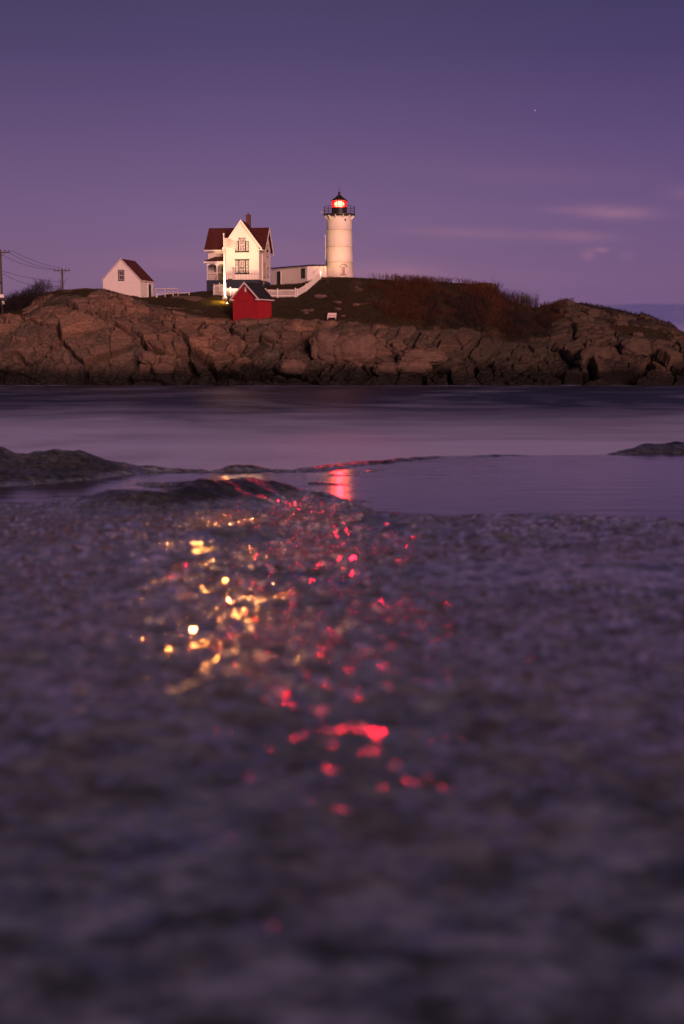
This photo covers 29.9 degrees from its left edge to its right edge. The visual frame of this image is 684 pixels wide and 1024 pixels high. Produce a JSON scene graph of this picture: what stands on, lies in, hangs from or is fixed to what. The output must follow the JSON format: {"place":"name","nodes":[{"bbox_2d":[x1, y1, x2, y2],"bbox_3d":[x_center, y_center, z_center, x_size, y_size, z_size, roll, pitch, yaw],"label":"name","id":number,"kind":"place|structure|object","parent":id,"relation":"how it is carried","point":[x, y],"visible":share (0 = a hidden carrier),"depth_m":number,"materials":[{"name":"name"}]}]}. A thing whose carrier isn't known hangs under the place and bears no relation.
{"place":"outdoors","nodes":[
{"label":"outdoors","id":0,"kind":"place"},
{"bbox_2d":[0,441,683,1023],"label":"rock ledge","id":1,"kind":"object","parent":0,"point":[276,753],"visible":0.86,"depth_m":2.14,"materials":[{"name":"grey stone"}]},
{"bbox_2d":[0,453,683,519],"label":"pool","id":2,"kind":"object","parent":1,"relation":"on","point":[644,485],"visible":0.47,"depth_m":11.31,"materials":[{"name":"purple liquid"}]},
{"bbox_2d":[0,384,683,469],"bbox_3d":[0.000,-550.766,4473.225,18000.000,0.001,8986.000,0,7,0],"label":"sea","id":3,"kind":"structure","parent":0,"point":[214,427],"depth_m":69.96,"materials":[{"name":"liquid"}]},
{"bbox_2d":[0,278,683,385],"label":"island","id":4,"kind":"structure","parent":0,"point":[72,339],"depth_m":153.89,"materials":[{"name":"stone"}]},
{"bbox_2d":[0,250,9,312],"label":"utility pole","id":5,"kind":"object","parent":4,"relation":"on","point":[1,286],"visible":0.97,"depth_m":163.47,"materials":[{"name":"brown wood"}]},
{"bbox_2d":[0,276,48,314],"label":"thicket","id":6,"kind":"object","parent":4,"relation":"on","point":[23,299],"visible":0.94,"depth_m":165.00,"materials":[{"name":"plant"}]},
{"bbox_2d":[44,277,67,291],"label":"shrub","id":7,"kind":"object","parent":4,"relation":"on","point":[50,288],"visible":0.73,"depth_m":173.37,"materials":[{"name":"plant"}]},
{"bbox_2d":[54,268,69,289],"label":"utility pole","id":8,"kind":"object","parent":4,"relation":"on","point":[61,273],"visible":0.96,"depth_m":196.86,"materials":[{"name":"brown wood"}]},
{"bbox_2d":[105,321,115,328],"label":"boulder","id":9,"kind":"object","parent":4,"relation":"on","point":[110,324],"visible":0.57,"depth_m":154.41,"materials":[{"name":"stone"}]},
{"bbox_2d":[101,258,154,297],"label":"white shed","id":10,"kind":"structure","parent":4,"relation":"on","point":[128,277],"depth_m":169.61,"materials":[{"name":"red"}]},
{"bbox_2d":[118,270,123,280],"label":"window","id":11,"kind":"structure","parent":10,"relation":"in","point":[120,272],"depth_m":169.40,"materials":[{"name":"white glass"}]},
{"bbox_2d":[138,351,155,364],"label":"boulder","id":12,"kind":"object","parent":4,"relation":"on","point":[146,357],"visible":1,"depth_m":149.66,"materials":[{"name":"stone"}]},
{"bbox_2d":[151,363,173,375],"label":"boulder","id":13,"kind":"object","parent":4,"relation":"on","point":[162,368],"visible":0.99,"depth_m":149.18,"materials":[{"name":"stone"}]},
{"bbox_2d":[155,288,178,297],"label":"rail barrier","id":14,"kind":"object","parent":4,"relation":"on","point":[165,290],"visible":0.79,"depth_m":170.75,"materials":[{"name":"white wood"}]},
{"bbox_2d":[10,276,374,324],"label":"grass","id":15,"kind":"structure","parent":4,"relation":"on","point":[208,292],"depth_m":166.74,"materials":[{"name":"plant"}]},
{"bbox_2d":[197,295,232,308],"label":"grass","id":16,"kind":"structure","parent":4,"relation":"on","point":[220,300],"depth_m":167.77,"materials":[{"name":"yellow plant"}]},
{"bbox_2d":[214,283,226,292],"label":"picket fence","id":17,"kind":"object","parent":4,"relation":"on","point":[218,286],"visible":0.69,"depth_m":175.23,"materials":[{"name":"white wood"}]},
{"bbox_2d":[222,233,226,299],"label":"flagpole","id":18,"kind":"object","parent":4,"relation":"on","point":[224,297],"visible":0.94,"depth_m":168.54,"materials":[{"name":"white metal"}]},
{"bbox_2d":[224,238,236,248],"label":"flag","id":19,"kind":"object","parent":18,"relation":"attached to","point":[228,242],"visible":1,"depth_m":168.24,"materials":[{"name":"fabric"}]},
{"bbox_2d":[204,213,273,290],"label":"keepers house","id":20,"kind":"structure","parent":4,"relation":"on","point":[247,259],"depth_m":177.73,"materials":[{"name":"white wood"}]},
{"bbox_2d":[235,260,238,272],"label":"window","id":21,"kind":"structure","parent":20,"relation":"in","point":[236,261],"depth_m":177.19,"materials":[{"name":"white glass"}]},
{"bbox_2d":[238,238,245,251],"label":"window","id":22,"kind":"structure","parent":20,"relation":"in","point":[241,241],"depth_m":176.80,"materials":[{"name":"white glass"}]},
{"bbox_2d":[239,260,244,272],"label":"window","id":23,"kind":"structure","parent":20,"relation":"in","point":[241,262],"depth_m":177.14,"materials":[{"name":"white glass"}]},
{"bbox_2d":[245,241,248,251],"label":"window","id":24,"kind":"structure","parent":20,"relation":"in","point":[246,242],"depth_m":176.71,"materials":[{"name":"white glass"}]},
{"bbox_2d":[245,260,248,272],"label":"window","id":25,"kind":"structure","parent":20,"relation":"in","point":[246,261],"depth_m":177.06,"materials":[{"name":"white glass"}]},
{"bbox_2d":[230,282,273,321],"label":"red shed","id":26,"kind":"structure","parent":4,"relation":"on","point":[251,300],"depth_m":158.17,"materials":[{"name":"red wood"}]},
{"bbox_2d":[236,299,254,318],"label":"barn door","id":27,"kind":"structure","parent":26,"relation":"in","point":[243,299],"depth_m":158.06,"materials":[{"name":"red wood"}]},
{"bbox_2d":[213,286,295,297],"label":"picket fence","id":28,"kind":"object","parent":4,"relation":"on","point":[292,292],"visible":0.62,"depth_m":170.40,"materials":[{"name":"white wood"}]},
{"bbox_2d":[277,359,306,375],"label":"boulder","id":29,"kind":"object","parent":4,"relation":"on","point":[293,367],"visible":1,"depth_m":149.33,"materials":[{"name":"stone"}]},
{"bbox_2d":[270,264,326,284],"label":"covered passage","id":30,"kind":"object","parent":4,"relation":"on","point":[293,274],"visible":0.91,"depth_m":183.48},
{"bbox_2d":[277,271,280,284],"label":"door","id":31,"kind":"structure","parent":30,"relation":"in","point":[278,272],"depth_m":186.37,"materials":[{"name":"black wood"}]},
{"bbox_2d":[301,268,304,277],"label":"window","id":32,"kind":"structure","parent":30,"relation":"in","point":[303,269],"depth_m":182.32,"materials":[{"name":"black glass"}]},
{"bbox_2d":[300,309,314,311],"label":"boulder","id":33,"kind":"object","parent":4,"relation":"on","point":[305,310],"visible":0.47,"depth_m":163.49,"materials":[{"name":"stone"}]},
{"bbox_2d":[296,271,320,296],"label":"picket fence","id":34,"kind":"object","parent":4,"relation":"on","point":[312,282],"visible":1,"depth_m":172.71,"materials":[{"name":"white wood"}]},
{"bbox_2d":[313,294,326,297],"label":"boulder","id":35,"kind":"object","parent":4,"relation":"on","point":[319,295],"visible":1,"depth_m":168.08,"materials":[{"name":"stone"}]},
{"bbox_2d":[317,320,325,323],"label":"boulder","id":36,"kind":"object","parent":4,"relation":"on","point":[321,321],"visible":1,"depth_m":158.43,"materials":[{"name":"stone"}]},
{"bbox_2d":[309,330,340,363],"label":"boulder","id":37,"kind":"object","parent":4,"relation":"on","point":[321,343],"visible":0.86,"depth_m":150.90,"materials":[{"name":"stone"}]},
{"bbox_2d":[327,313,336,318],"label":"bench","id":38,"kind":"object","parent":4,"relation":"on","point":[329,315],"visible":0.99,"depth_m":160.47,"materials":[{"name":"white wood"}]},
{"bbox_2d":[321,192,354,277],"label":"lighthouse","id":39,"kind":"object","parent":4,"relation":"on","point":[338,250],"visible":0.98,"depth_m":183.14,"materials":[{"name":"white paint"}]},
{"bbox_2d":[340,264,346,274],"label":"window","id":40,"kind":"structure","parent":39,"relation":"in","point":[343,268],"depth_m":183.12,"materials":[{"name":"white metal"}]},
{"bbox_2d":[332,331,377,367],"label":"boulder","id":41,"kind":"object","parent":4,"relation":"on","point":[360,348],"visible":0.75,"depth_m":150.53,"materials":[{"name":"stone"}]},
{"bbox_2d":[372,362,397,376],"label":"boulder","id":42,"kind":"object","parent":4,"relation":"on","point":[383,369],"visible":0.98,"depth_m":149.75,"materials":[{"name":"stone"}]},
{"bbox_2d":[394,360,432,376],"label":"boulder","id":43,"kind":"object","parent":4,"relation":"on","point":[416,368],"visible":0.95,"depth_m":149.64,"materials":[{"name":"stone"}]},
{"bbox_2d":[397,347,447,364],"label":"boulder","id":44,"kind":"object","parent":4,"relation":"on","point":[432,356],"visible":0.81,"depth_m":150.10,"materials":[{"name":"stone"}]},
{"bbox_2d":[419,276,453,282],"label":"thicket","id":45,"kind":"object","parent":4,"relation":"on","point":[441,280],"visible":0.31,"depth_m":182.34,"materials":[{"name":"brown plant"}]},
{"bbox_2d":[368,273,535,332],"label":"thicket","id":46,"kind":"object","parent":4,"relation":"on","point":[415,280],"visible":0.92,"depth_m":168.92,"materials":[{"name":"brown plant"}]},
{"bbox_2d":[425,287,556,341],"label":"thicket","id":47,"kind":"object","parent":4,"relation":"on","point":[518,317],"visible":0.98,"depth_m":162.82,"materials":[{"name":"brown plant"}]},
{"bbox_2d":[491,275,538,310],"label":"thicket","id":48,"kind":"object","parent":4,"relation":"on","point":[512,295],"visible":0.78,"depth_m":176.77,"materials":[{"name":"brown plant"}]},
{"bbox_2d":[369,279,678,341],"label":"grass","id":49,"kind":"structure","parent":4,"relation":"on","point":[459,285],"depth_m":165.11,"materials":[{"name":"brown plant"}]},
{"bbox_2d":[513,293,534,306],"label":"shrub","id":50,"kind":"object","parent":4,"relation":"on","point":[524,298],"visible":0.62,"depth_m":178.38,"materials":[{"name":"brown plant"}]},
{"bbox_2d":[539,297,567,323],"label":"thicket","id":51,"kind":"object","parent":4,"relation":"on","point":[545,303],"visible":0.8,"depth_m":169.17,"materials":[{"name":"brown plant"}]},
{"bbox_2d":[556,300,575,304],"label":"boulder","id":52,"kind":"object","parent":4,"relation":"on","point":[568,301],"visible":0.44,"depth_m":170.73,"materials":[{"name":"stone"}]},
{"bbox_2d":[578,315,593,320],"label":"boulder","id":53,"kind":"object","parent":4,"relation":"on","point":[588,317],"visible":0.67,"depth_m":164.05,"materials":[{"name":"stone"}]},
{"bbox_2d":[581,309,599,318],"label":"boulder","id":54,"kind":"object","parent":4,"relation":"on","point":[594,313],"visible":0.64,"depth_m":166.37,"materials":[{"name":"stone"}]},
{"bbox_2d":[573,345,612,370],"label":"boulder","id":55,"kind":"object","parent":4,"relation":"on","point":[585,354],"visible":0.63,"depth_m":151.27,"materials":[{"name":"stone"}]},
{"bbox_2d":[600,336,609,340],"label":"boulder","id":56,"kind":"object","parent":4,"relation":"on","point":[607,338],"visible":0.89,"depth_m":157.67,"materials":[{"name":"stone"}]},
{"bbox_2d":[611,320,627,325],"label":"boulder","id":57,"kind":"object","parent":4,"relation":"on","point":[621,322],"visible":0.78,"depth_m":164.37,"materials":[{"name":"stone"}]},
{"bbox_2d":[580,302,676,330],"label":"thicket","id":58,"kind":"object","parent":4,"relation":"on","point":[610,308],"visible":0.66,"depth_m":173.35,"materials":[{"name":"brown plant"}]},
{"bbox_2d":[618,337,650,357],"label":"boulder","id":59,"kind":"object","parent":4,"relation":"on","point":[633,347],"visible":0.99,"depth_m":152.70,"materials":[{"name":"stone"}]},
{"bbox_2d":[629,332,643,336],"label":"boulder","id":60,"kind":"object","parent":4,"relation":"on","point":[637,334],"visible":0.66,"depth_m":160.48,"materials":[{"name":"stone"}]},
{"bbox_2d":[654,343,663,349],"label":"boulder","id":61,"kind":"object","parent":4,"relation":"on","point":[658,345],"visible":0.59,"depth_m":156.97,"materials":[{"name":"stone"}]},
{"bbox_2d":[0,0,683,330],"label":"sky","id":62,"kind":"structure","parent":0,"point":[133,130],"materials":[{"name":"purple"}]}
]}

